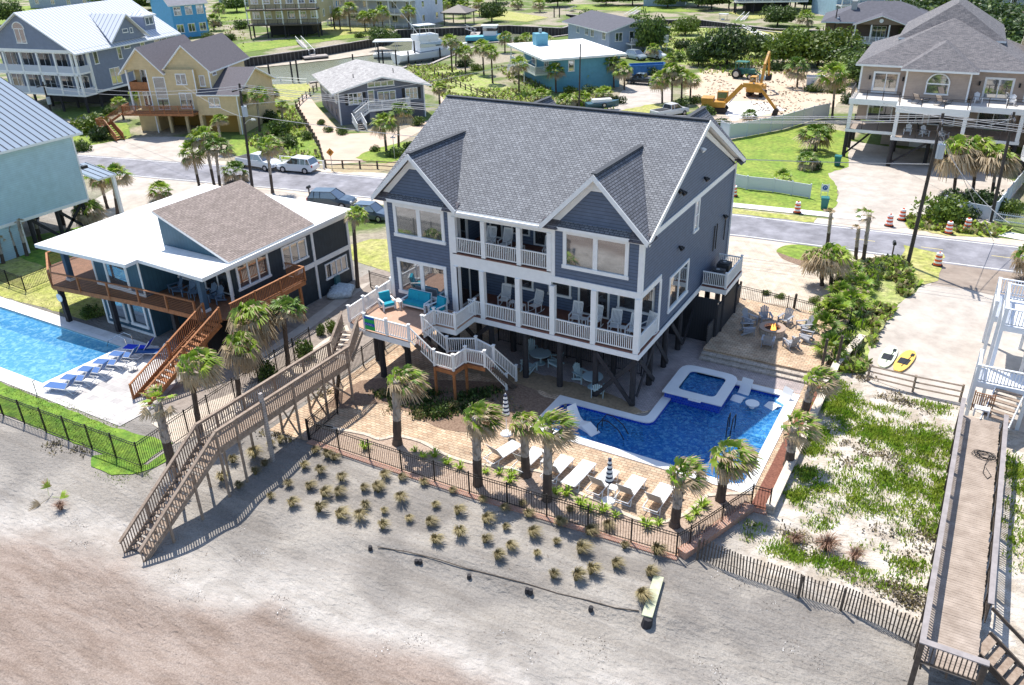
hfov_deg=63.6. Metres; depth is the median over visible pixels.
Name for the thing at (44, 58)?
patio door
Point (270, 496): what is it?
grass tuft
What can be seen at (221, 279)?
patio door
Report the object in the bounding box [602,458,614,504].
patio umbrella
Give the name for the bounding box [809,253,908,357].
strip plants
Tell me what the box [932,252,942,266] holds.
traffic barrel
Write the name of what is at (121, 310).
window
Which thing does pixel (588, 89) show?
shrub
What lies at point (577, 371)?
plastic chair
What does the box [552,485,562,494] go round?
spiky plant
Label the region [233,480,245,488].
grass tuft
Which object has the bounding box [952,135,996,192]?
palm tree
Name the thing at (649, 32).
tree
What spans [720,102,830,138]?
vinyl fence
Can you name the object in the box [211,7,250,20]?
lawn
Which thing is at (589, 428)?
pool lounger
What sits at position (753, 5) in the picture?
house
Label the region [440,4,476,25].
gazebo
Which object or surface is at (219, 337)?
shaded ground
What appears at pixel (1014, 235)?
sidewalk
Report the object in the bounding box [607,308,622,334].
rocking chair
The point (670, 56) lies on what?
palm tree
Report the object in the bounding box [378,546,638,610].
buried rope
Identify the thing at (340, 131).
shrub
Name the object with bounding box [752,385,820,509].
red mulch strip
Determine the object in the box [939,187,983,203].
shrub
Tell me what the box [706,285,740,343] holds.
screen fence
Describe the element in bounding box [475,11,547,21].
lawn
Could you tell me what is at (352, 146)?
driveway
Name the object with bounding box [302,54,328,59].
floating dock
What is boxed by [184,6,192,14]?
window
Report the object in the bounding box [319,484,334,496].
grass tuft
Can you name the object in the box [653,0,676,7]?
tree
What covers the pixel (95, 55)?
window
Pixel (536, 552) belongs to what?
grass tuft
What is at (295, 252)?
window
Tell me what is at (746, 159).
power line
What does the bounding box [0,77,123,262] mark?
house
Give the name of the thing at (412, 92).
window
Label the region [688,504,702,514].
spiky plant
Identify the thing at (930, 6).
tree
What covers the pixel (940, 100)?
sun lounger
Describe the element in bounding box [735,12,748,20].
gangway
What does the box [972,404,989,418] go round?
bench
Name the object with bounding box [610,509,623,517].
spiky plant
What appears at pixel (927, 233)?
road shoulder
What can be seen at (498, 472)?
spiky plant
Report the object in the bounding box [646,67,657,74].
shrub
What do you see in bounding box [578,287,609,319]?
patio door
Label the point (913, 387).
rail fence
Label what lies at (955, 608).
boardwalk
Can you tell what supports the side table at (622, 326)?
on the beach house at (628, 213)
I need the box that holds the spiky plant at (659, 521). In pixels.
[653,517,664,526]
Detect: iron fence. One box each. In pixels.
[0,256,72,291]
[0,327,310,466]
[305,270,390,439]
[306,419,772,555]
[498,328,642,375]
[738,284,851,324]
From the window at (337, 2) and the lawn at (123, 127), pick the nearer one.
the lawn at (123, 127)
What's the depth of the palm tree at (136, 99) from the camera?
112.94 m
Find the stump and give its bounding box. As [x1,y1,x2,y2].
[641,616,652,629]
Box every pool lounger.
[567,403,599,436]
[730,377,753,402]
[764,386,793,410]
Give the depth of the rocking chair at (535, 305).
48.98 m
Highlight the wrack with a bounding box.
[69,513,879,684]
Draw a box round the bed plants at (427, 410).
[368,384,504,421]
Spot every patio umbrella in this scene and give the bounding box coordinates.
[500,393,511,436]
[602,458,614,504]
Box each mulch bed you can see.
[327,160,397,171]
[328,378,554,431]
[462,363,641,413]
[777,252,803,264]
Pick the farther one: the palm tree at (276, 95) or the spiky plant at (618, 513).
the palm tree at (276, 95)
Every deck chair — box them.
[972,92,982,103]
[1006,94,1016,105]
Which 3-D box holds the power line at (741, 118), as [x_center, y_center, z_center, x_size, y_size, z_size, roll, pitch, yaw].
[2.032,-20.118,69.433,61.319,1.684,0.048,10,30,21]
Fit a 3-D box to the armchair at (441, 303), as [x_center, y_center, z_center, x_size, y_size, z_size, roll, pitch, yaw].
[-4.357,-2.171,49.069,0.860,0.970,0.920,23,36,38]
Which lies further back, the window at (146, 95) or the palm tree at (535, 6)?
the palm tree at (535, 6)
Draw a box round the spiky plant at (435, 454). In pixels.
[426,446,440,457]
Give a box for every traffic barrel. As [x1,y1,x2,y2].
[734,185,737,196]
[793,201,801,213]
[884,213,893,226]
[897,208,905,221]
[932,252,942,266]
[943,221,953,234]
[963,218,971,228]
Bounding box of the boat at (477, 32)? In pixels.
[467,31,480,41]
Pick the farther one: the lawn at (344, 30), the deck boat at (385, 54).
the lawn at (344, 30)
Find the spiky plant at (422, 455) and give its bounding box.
[418,451,427,457]
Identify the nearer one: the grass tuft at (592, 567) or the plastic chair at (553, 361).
the grass tuft at (592, 567)
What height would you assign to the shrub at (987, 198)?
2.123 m
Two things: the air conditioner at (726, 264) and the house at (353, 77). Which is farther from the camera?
the house at (353, 77)
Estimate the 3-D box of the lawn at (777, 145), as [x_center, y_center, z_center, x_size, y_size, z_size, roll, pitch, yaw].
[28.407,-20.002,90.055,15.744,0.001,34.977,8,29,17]
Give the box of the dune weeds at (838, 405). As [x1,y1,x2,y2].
[738,378,1023,597]
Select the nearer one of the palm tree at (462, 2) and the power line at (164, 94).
the power line at (164, 94)
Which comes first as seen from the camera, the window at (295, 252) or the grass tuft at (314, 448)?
the grass tuft at (314, 448)
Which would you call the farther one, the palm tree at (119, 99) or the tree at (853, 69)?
the tree at (853, 69)
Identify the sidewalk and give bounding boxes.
[733,203,865,219]
[961,224,1023,239]
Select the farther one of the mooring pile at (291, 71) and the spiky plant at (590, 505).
the mooring pile at (291, 71)
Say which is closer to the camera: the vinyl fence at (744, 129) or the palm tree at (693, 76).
the vinyl fence at (744, 129)
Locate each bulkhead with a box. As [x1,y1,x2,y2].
[244,30,397,66]
[309,34,567,82]
[397,25,567,37]
[566,14,824,32]
[669,26,870,44]
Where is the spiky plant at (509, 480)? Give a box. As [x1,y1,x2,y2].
[501,472,516,482]
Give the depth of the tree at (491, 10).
205.65 m
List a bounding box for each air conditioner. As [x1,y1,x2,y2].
[709,267,725,284]
[716,259,731,271]
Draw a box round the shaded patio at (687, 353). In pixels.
[472,329,803,411]
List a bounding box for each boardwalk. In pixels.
[118,311,362,562]
[907,397,1023,684]
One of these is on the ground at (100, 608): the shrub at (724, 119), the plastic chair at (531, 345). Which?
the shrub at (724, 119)
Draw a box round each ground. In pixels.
[0,0,1023,684]
[173,316,274,353]
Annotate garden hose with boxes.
[971,450,995,478]
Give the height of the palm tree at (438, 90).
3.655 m
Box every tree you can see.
[0,0,24,19]
[0,235,5,263]
[5,226,19,256]
[14,218,28,255]
[33,218,41,240]
[70,198,108,227]
[83,164,111,208]
[104,162,135,213]
[110,96,126,119]
[128,91,139,108]
[136,383,176,468]
[138,0,150,6]
[145,180,173,201]
[174,346,226,433]
[177,139,211,185]
[185,125,219,184]
[202,137,234,185]
[207,13,221,30]
[209,113,228,148]
[210,2,225,16]
[218,330,264,396]
[220,0,247,11]
[220,160,249,183]
[226,299,284,363]
[240,93,250,107]
[246,85,270,131]
[254,134,284,193]
[268,294,307,366]
[273,85,280,99]
[273,100,289,118]
[331,7,348,29]
[341,1,357,30]
[344,205,368,287]
[355,10,371,30]
[364,23,396,44]
[365,9,378,27]
[369,111,398,151]
[372,4,390,27]
[386,364,432,446]
[387,102,414,146]
[400,4,416,28]
[431,82,447,103]
[441,33,459,71]
[442,0,451,14]
[446,0,470,7]
[449,41,463,65]
[455,0,468,17]
[456,44,474,71]
[462,399,508,487]
[472,0,484,16]
[472,38,489,74]
[478,0,508,21]
[479,44,498,82]
[497,31,512,52]
[507,411,543,478]
[509,55,530,91]
[510,0,523,9]
[518,32,532,42]
[531,0,545,11]
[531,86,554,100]
[532,406,580,502]
[544,62,566,92]
[546,0,572,6]
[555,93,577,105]
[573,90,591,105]
[592,0,621,4]
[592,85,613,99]
[604,53,621,87]
[611,59,632,89]
[616,0,641,4]
[632,7,666,46]
[644,42,660,58]
[647,70,671,102]
[652,20,671,41]
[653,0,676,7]
[659,61,681,101]
[661,52,677,62]
[665,454,713,529]
[669,64,692,97]
[670,14,700,34]
[677,0,698,6]
[683,72,702,95]
[684,42,710,65]
[694,0,732,9]
[699,23,760,64]
[708,436,765,502]
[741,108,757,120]
[747,32,772,56]
[758,4,799,25]
[759,26,814,65]
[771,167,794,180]
[780,408,826,466]
[782,56,810,87]
[790,25,863,65]
[792,122,833,151]
[795,0,811,4]
[795,8,813,26]
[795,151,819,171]
[798,247,834,285]
[800,364,842,413]
[807,242,856,284]
[813,61,850,117]
[823,40,869,65]
[823,208,835,243]
[837,49,865,80]
[850,224,860,259]
[854,206,874,260]
[902,0,939,10]
[907,0,980,10]
[933,134,980,192]
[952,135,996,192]
[969,0,1023,20]
[972,0,1023,18]
[972,143,1022,192]
[992,14,1023,42]
[1007,33,1022,43]
[1010,244,1023,278]
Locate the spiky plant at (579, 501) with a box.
[571,494,588,506]
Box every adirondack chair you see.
[167,277,182,295]
[180,279,197,297]
[206,282,217,301]
[207,285,226,304]
[739,321,755,335]
[740,308,757,325]
[758,305,773,322]
[761,334,775,348]
[777,307,793,326]
[782,336,800,351]
[795,315,813,332]
[799,328,816,344]
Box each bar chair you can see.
[903,123,912,134]
[918,125,929,136]
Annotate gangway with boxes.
[295,36,315,55]
[624,7,640,14]
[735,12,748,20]
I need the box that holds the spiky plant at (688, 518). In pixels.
[683,513,695,521]
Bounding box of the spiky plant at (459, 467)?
[452,459,465,469]
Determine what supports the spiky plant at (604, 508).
on the rock bed at (534, 482)
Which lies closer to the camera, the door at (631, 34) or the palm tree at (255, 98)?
the palm tree at (255, 98)
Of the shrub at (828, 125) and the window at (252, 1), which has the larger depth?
the window at (252, 1)
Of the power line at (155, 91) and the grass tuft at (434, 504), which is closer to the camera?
the grass tuft at (434, 504)
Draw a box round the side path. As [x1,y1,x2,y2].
[262,282,369,362]
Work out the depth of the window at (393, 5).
202.35 m
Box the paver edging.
[318,424,751,523]
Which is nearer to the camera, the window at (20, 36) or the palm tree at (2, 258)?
the palm tree at (2, 258)
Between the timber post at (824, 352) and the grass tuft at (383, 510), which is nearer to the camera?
the grass tuft at (383, 510)
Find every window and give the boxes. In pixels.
[13,28,27,43]
[92,51,99,64]
[104,263,129,289]
[106,300,128,323]
[109,66,122,84]
[116,47,123,59]
[127,304,149,329]
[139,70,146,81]
[142,92,151,105]
[144,16,153,24]
[152,77,170,109]
[173,6,181,15]
[175,74,187,84]
[176,24,184,32]
[178,93,194,108]
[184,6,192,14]
[188,23,196,31]
[195,5,203,13]
[198,75,206,86]
[199,22,206,30]
[208,97,220,107]
[235,253,271,291]
[250,0,257,3]
[252,12,260,18]
[265,11,271,18]
[275,11,283,18]
[280,237,308,268]
[287,11,294,18]
[299,11,306,17]
[310,10,318,17]
[324,254,348,280]
[335,0,340,6]
[348,92,362,105]
[350,14,355,20]
[362,1,368,7]
[367,80,394,87]
[377,90,395,100]
[391,1,396,8]
[392,15,397,22]
[392,203,445,245]
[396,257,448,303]
[405,87,418,99]
[505,276,534,290]
[511,227,529,236]
[533,230,546,246]
[547,282,571,298]
[561,231,629,279]
[568,60,574,71]
[608,58,617,69]
[615,32,622,41]
[616,287,655,315]
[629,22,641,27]
[667,258,689,313]
[693,198,700,233]
[924,83,949,95]
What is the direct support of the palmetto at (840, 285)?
on the side yard at (887, 292)
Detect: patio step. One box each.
[699,355,808,383]
[701,350,816,378]
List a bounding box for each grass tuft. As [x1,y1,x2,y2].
[49,499,67,509]
[214,470,230,480]
[227,453,238,462]
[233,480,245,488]
[244,445,265,458]
[250,465,260,474]
[260,458,270,466]
[266,491,275,499]
[277,434,288,443]
[283,478,293,485]
[285,495,300,506]
[299,460,309,468]
[303,479,318,489]
[310,445,321,453]
[313,464,326,473]
[313,499,328,512]
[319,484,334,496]
[321,448,335,458]
[329,452,340,460]
[334,485,348,496]
[334,505,354,518]
[335,471,349,480]
[351,508,369,522]
[359,483,370,490]
[359,499,370,507]
[372,479,385,490]
[373,482,385,492]
[377,518,391,528]
[379,468,393,478]
[380,505,389,513]
[393,490,409,502]
[398,472,408,479]
[404,513,414,522]
[419,476,430,484]
[424,515,439,525]
[429,531,445,544]
[430,500,440,507]
[449,485,458,492]
[451,524,467,538]
[453,503,467,514]
[476,494,487,502]
[481,511,497,523]
[481,533,493,542]
[493,546,506,559]
[499,502,512,510]
[501,522,510,529]
[505,539,519,551]
[517,499,525,505]
[522,507,537,517]
[527,524,544,537]
[532,548,542,555]
[548,567,560,578]
[552,536,560,543]
[553,514,569,526]
[565,504,576,511]
[570,565,589,580]
[575,538,593,553]
[584,523,602,536]
[586,561,604,575]
[602,519,618,532]
[611,556,627,569]
[620,539,631,548]
[633,585,654,603]
[645,563,659,575]
[650,541,669,555]
[789,531,806,544]
[812,531,846,553]
[840,543,870,561]
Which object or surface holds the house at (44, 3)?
on the ground at (100, 608)
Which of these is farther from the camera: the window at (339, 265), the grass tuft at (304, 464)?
the window at (339, 265)
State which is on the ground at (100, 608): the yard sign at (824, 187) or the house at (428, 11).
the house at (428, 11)
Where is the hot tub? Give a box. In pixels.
[662,365,736,413]
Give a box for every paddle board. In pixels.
[878,345,897,367]
[893,350,915,371]
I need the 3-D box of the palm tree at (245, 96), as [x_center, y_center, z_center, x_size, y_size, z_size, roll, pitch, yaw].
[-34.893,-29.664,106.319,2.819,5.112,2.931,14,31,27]
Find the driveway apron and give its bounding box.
[931,263,1023,297]
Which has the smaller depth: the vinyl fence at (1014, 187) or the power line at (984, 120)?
the power line at (984, 120)
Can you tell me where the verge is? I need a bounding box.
[905,221,998,237]
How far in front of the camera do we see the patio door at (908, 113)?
89.36 m
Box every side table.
[126,362,137,371]
[187,289,197,300]
[393,298,404,309]
[423,303,431,313]
[509,299,514,308]
[579,316,588,327]
[607,484,618,497]
[618,325,627,335]
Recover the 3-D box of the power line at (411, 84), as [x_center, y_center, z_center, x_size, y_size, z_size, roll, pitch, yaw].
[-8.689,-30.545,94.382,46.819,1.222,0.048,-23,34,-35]
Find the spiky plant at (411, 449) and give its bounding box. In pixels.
[410,445,420,451]
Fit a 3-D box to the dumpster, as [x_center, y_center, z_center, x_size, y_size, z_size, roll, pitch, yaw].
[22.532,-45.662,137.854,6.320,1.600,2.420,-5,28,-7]
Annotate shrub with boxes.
[68,111,108,134]
[74,138,92,151]
[79,303,103,319]
[86,125,110,140]
[98,103,118,115]
[201,31,213,37]
[225,33,236,39]
[231,19,249,29]
[254,359,277,381]
[262,110,277,122]
[266,118,291,135]
[272,132,298,147]
[291,119,305,127]
[294,338,314,362]
[300,131,313,140]
[316,119,324,124]
[316,323,325,335]
[322,125,333,132]
[325,317,344,332]
[335,126,347,134]
[354,31,366,37]
[369,144,380,151]
[376,387,389,395]
[385,146,404,157]
[388,399,402,409]
[390,32,400,38]
[402,141,411,149]
[412,115,425,125]
[414,408,425,420]
[417,391,430,402]
[426,387,440,396]
[431,403,450,417]
[448,400,459,409]
[456,58,474,67]
[457,391,465,397]
[466,388,476,395]
[468,63,482,70]
[478,389,490,399]
[512,34,523,42]
[563,85,577,94]
[581,84,598,95]
[612,94,627,103]
[628,15,642,20]
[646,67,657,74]
[667,50,684,61]
[672,38,695,48]
[672,97,688,106]
[688,94,701,103]
[694,35,706,43]
[697,103,716,116]
[715,117,732,124]
[766,60,785,70]
[774,292,785,299]
[804,83,822,91]
[808,295,821,304]
[811,161,822,170]
[817,122,835,132]
[821,83,850,93]
[829,276,848,288]
[838,334,859,344]
[840,91,854,104]
[843,322,858,331]
[850,342,864,355]
[866,265,879,275]
[866,279,883,289]
[910,191,970,222]
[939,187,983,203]
[939,205,966,223]
[965,186,1006,205]
[965,201,982,219]
[990,198,1023,216]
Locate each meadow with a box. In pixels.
[408,65,531,100]
[652,27,765,69]
[742,29,781,36]
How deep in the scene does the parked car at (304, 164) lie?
89.07 m
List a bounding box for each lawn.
[0,6,42,25]
[0,257,105,319]
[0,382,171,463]
[20,227,78,266]
[73,123,130,144]
[91,453,165,474]
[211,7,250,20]
[228,131,259,155]
[237,34,369,51]
[249,99,320,158]
[274,83,311,101]
[322,25,391,35]
[351,239,389,271]
[356,142,405,162]
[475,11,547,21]
[567,4,698,11]
[623,102,667,112]
[730,11,764,18]
[732,126,848,211]
[732,208,815,221]
[776,244,840,261]
[902,245,944,284]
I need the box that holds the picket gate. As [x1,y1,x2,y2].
[970,390,996,413]
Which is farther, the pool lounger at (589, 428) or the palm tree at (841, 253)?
the palm tree at (841, 253)
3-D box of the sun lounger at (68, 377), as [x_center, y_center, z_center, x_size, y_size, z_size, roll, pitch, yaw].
[-26.068,1.969,49.606,2.244,1.019,0.724,4,28,10]
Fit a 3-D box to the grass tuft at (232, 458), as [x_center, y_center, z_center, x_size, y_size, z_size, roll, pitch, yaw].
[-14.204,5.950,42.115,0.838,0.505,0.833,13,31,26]
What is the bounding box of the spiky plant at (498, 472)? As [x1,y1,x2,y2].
[493,467,503,474]
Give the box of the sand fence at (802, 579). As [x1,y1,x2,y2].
[696,538,921,647]
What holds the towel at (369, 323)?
attached to the beach house at (628, 213)
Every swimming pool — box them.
[0,303,133,386]
[530,380,799,491]
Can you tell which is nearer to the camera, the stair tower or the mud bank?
the stair tower
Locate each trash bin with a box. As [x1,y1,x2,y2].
[821,196,829,208]
[834,154,842,165]
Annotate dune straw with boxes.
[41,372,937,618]
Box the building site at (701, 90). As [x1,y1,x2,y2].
[685,65,858,123]
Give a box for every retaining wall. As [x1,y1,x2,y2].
[307,440,677,560]
[677,501,754,559]
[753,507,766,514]
[765,334,865,514]
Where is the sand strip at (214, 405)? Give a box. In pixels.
[151,325,350,443]
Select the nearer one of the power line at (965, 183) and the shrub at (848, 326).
the shrub at (848, 326)
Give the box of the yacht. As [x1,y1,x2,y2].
[390,1,466,63]
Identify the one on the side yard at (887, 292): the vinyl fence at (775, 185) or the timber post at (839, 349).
the timber post at (839, 349)
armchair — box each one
[378,290,396,311]
[428,295,447,317]
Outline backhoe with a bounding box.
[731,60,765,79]
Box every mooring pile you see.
[289,62,292,81]
[295,59,298,80]
[377,44,379,62]
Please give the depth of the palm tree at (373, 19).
194.21 m
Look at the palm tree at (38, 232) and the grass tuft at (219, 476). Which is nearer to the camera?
the grass tuft at (219, 476)
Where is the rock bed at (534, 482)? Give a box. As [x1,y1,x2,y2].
[302,428,746,553]
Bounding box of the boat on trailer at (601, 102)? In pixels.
[585,98,618,107]
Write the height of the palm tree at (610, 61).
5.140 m
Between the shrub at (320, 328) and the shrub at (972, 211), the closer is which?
the shrub at (320, 328)
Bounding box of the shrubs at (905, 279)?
[189,17,1013,373]
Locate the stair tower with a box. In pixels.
[964,277,1023,430]
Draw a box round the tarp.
[327,282,355,298]
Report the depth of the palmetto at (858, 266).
59.98 m
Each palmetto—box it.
[803,308,846,335]
[809,329,850,364]
[810,296,847,319]
[818,293,854,321]
[823,280,854,301]
[833,260,866,281]
[839,286,872,316]
[842,271,878,296]
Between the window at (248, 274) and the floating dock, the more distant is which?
the floating dock
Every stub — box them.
[528,588,532,595]
[588,605,592,612]
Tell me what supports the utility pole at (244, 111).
on the road shoulder at (380, 202)
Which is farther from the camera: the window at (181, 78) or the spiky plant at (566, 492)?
the window at (181, 78)
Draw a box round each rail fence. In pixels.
[274,77,307,83]
[279,155,324,168]
[295,83,323,159]
[324,160,395,168]
[434,70,496,98]
[866,364,964,401]
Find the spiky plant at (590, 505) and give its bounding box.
[582,500,597,512]
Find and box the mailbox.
[891,240,896,256]
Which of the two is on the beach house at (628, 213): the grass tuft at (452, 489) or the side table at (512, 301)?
the side table at (512, 301)
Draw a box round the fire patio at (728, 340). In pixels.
[703,298,848,378]
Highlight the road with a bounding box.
[77,154,1023,273]
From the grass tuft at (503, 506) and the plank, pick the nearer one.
the plank
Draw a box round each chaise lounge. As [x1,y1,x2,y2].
[483,440,520,466]
[510,446,543,473]
[539,454,574,483]
[560,459,595,489]
[585,467,619,498]
[613,474,646,506]
[642,482,674,515]
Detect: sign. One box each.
[326,148,333,169]
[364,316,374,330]
[820,183,829,196]
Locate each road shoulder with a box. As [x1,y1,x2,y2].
[76,151,1023,245]
[83,175,1012,272]
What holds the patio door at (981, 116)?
in the house at (958, 54)
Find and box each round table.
[530,348,550,365]
[582,371,602,388]
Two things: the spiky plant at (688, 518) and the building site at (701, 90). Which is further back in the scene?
the building site at (701, 90)
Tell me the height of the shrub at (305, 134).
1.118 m
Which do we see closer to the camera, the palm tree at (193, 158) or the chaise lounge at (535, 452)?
the chaise lounge at (535, 452)
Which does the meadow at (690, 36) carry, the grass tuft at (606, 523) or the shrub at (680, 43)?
the shrub at (680, 43)
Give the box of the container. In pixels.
[806,75,824,90]
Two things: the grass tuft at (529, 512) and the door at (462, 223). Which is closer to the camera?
the grass tuft at (529, 512)
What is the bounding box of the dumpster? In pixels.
[628,62,664,75]
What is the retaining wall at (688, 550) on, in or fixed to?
on the ground at (100, 608)
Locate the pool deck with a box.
[0,297,168,407]
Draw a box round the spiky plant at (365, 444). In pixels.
[359,439,371,449]
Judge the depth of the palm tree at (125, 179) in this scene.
76.62 m
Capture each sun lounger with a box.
[42,376,81,394]
[58,367,98,386]
[76,359,113,378]
[91,351,128,370]
[107,344,143,362]
[121,336,158,354]
[134,339,171,357]
[911,93,930,103]
[933,95,950,105]
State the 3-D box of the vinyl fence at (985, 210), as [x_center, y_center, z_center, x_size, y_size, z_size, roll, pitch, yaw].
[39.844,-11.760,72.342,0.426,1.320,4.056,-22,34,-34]
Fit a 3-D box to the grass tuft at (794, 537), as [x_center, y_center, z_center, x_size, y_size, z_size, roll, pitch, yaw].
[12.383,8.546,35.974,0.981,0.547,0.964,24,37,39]
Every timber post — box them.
[821,338,828,365]
[836,335,843,362]
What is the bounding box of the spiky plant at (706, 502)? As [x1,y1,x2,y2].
[691,495,712,507]
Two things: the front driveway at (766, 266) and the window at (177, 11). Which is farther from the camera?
the window at (177, 11)
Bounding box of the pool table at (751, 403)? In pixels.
[745,399,758,408]
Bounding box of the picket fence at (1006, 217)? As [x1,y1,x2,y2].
[988,209,1023,225]
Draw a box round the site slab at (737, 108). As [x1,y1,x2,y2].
[725,101,785,120]
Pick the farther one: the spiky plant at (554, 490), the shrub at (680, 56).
the shrub at (680, 56)
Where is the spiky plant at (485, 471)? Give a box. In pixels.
[482,467,488,473]
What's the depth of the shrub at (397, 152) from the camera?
94.31 m
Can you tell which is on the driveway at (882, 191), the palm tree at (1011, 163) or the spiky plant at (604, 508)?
the palm tree at (1011, 163)
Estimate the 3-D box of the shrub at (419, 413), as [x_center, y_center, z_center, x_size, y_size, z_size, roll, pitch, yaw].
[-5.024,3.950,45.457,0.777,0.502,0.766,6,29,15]
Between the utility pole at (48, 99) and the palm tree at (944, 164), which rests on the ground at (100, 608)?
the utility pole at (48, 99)
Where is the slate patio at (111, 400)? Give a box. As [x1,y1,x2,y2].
[53,355,179,425]
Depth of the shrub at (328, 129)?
106.00 m
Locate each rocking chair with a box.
[487,225,496,250]
[497,283,511,306]
[498,227,513,252]
[526,288,544,313]
[542,235,546,259]
[568,300,583,326]
[587,304,603,327]
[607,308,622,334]
[625,312,633,336]
[641,310,657,334]
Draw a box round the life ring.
[56,294,62,301]
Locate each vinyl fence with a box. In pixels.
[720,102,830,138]
[735,174,811,197]
[946,195,991,219]
[993,171,1023,218]
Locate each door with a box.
[4,52,18,63]
[11,73,24,85]
[21,52,34,64]
[27,74,40,85]
[38,53,51,65]
[44,75,57,86]
[55,54,68,65]
[61,76,73,87]
[71,54,84,66]
[77,76,90,88]
[204,271,234,295]
[367,89,375,105]
[457,217,468,246]
[461,267,479,305]
[489,223,502,238]
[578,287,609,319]
[629,31,633,41]
[865,105,892,121]
[871,26,886,39]
[871,71,900,93]
[907,113,923,123]
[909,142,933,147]
[927,115,954,126]
[975,113,1009,130]
[981,77,1015,100]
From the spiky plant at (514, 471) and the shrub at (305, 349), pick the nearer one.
the spiky plant at (514, 471)
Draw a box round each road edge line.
[78,155,1017,247]
[123,174,1018,271]
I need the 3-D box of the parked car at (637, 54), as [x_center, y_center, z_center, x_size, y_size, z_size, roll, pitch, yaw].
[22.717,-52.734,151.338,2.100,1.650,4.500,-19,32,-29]
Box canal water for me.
[257,33,549,83]
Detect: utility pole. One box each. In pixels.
[36,82,51,110]
[232,83,255,186]
[578,44,580,106]
[834,5,839,28]
[906,113,945,262]
[989,112,1015,221]
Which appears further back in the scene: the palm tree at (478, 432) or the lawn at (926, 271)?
the lawn at (926, 271)
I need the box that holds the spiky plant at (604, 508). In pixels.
[592,499,611,513]
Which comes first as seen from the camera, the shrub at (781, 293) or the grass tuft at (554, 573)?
the grass tuft at (554, 573)
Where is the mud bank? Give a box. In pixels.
[250,46,392,66]
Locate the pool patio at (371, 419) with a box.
[270,322,806,556]
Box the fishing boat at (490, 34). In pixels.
[465,24,508,42]
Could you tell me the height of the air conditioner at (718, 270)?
0.880 m
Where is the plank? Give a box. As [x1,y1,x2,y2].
[642,575,663,617]
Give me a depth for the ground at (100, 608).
34.82 m
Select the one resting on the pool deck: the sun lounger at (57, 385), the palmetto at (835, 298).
the sun lounger at (57, 385)
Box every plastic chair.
[520,359,537,374]
[528,338,537,353]
[547,352,563,366]
[571,362,587,384]
[590,382,604,397]
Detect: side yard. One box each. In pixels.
[161,268,390,427]
[831,278,915,373]
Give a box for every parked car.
[235,151,280,171]
[276,155,319,173]
[306,187,356,207]
[351,200,384,222]
[625,49,647,60]
[625,72,660,84]
[643,48,665,59]
[650,102,688,114]
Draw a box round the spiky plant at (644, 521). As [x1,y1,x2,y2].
[638,515,656,528]
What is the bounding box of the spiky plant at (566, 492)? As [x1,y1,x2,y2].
[555,484,573,496]
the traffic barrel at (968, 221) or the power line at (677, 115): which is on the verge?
the traffic barrel at (968, 221)
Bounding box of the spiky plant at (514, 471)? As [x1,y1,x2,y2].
[504,465,519,476]
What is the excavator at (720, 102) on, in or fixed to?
on the building site at (701, 90)
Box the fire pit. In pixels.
[759,321,785,338]
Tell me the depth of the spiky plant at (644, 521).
37.01 m
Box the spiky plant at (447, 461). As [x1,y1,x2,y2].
[438,454,454,464]
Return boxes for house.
[0,0,180,112]
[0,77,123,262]
[29,0,95,7]
[34,180,354,404]
[95,33,276,141]
[146,0,209,36]
[244,0,334,38]
[311,59,431,131]
[327,0,443,28]
[346,95,745,405]
[507,28,626,91]
[562,10,669,51]
[643,0,685,5]
[728,0,807,13]
[811,0,900,14]
[821,0,928,47]
[842,0,1023,170]
[995,0,1023,4]
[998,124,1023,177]
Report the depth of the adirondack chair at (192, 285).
53.83 m
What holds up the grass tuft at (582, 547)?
on the ground at (100, 608)
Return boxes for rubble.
[704,71,856,117]
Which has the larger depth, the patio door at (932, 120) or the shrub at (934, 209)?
the patio door at (932, 120)
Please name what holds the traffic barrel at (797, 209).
on the sidewalk at (807, 212)
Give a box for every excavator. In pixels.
[701,82,778,114]
[746,51,771,97]
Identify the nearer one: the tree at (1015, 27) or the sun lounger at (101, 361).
the sun lounger at (101, 361)
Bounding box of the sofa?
[401,288,432,312]
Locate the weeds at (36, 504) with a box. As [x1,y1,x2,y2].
[29,478,68,510]
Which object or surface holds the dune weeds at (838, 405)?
on the ground at (100, 608)
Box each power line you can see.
[41,86,231,94]
[52,83,245,91]
[233,89,942,123]
[238,88,927,121]
[243,46,579,104]
[244,86,922,118]
[248,85,933,116]
[248,115,928,164]
[883,103,1010,119]
[940,132,993,240]
[940,138,1009,223]
[943,118,1012,126]
[944,115,1023,125]
[944,117,1023,127]
[944,120,1023,130]
[946,122,1023,132]
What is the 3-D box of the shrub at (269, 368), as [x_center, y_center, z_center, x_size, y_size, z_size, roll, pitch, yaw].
[-14.752,1.612,49.396,1.418,1.584,1.378,-7,28,-10]
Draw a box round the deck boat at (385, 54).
[373,38,411,57]
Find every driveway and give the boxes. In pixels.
[78,137,222,162]
[88,178,354,222]
[296,89,443,163]
[608,82,670,109]
[699,239,868,310]
[828,141,1022,228]
[865,283,1023,432]
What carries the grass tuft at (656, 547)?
on the ground at (100, 608)
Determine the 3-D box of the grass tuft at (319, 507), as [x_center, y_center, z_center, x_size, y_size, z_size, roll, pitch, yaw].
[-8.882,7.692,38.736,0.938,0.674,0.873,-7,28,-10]
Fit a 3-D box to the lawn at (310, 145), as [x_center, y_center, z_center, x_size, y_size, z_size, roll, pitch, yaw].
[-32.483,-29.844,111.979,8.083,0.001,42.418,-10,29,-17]

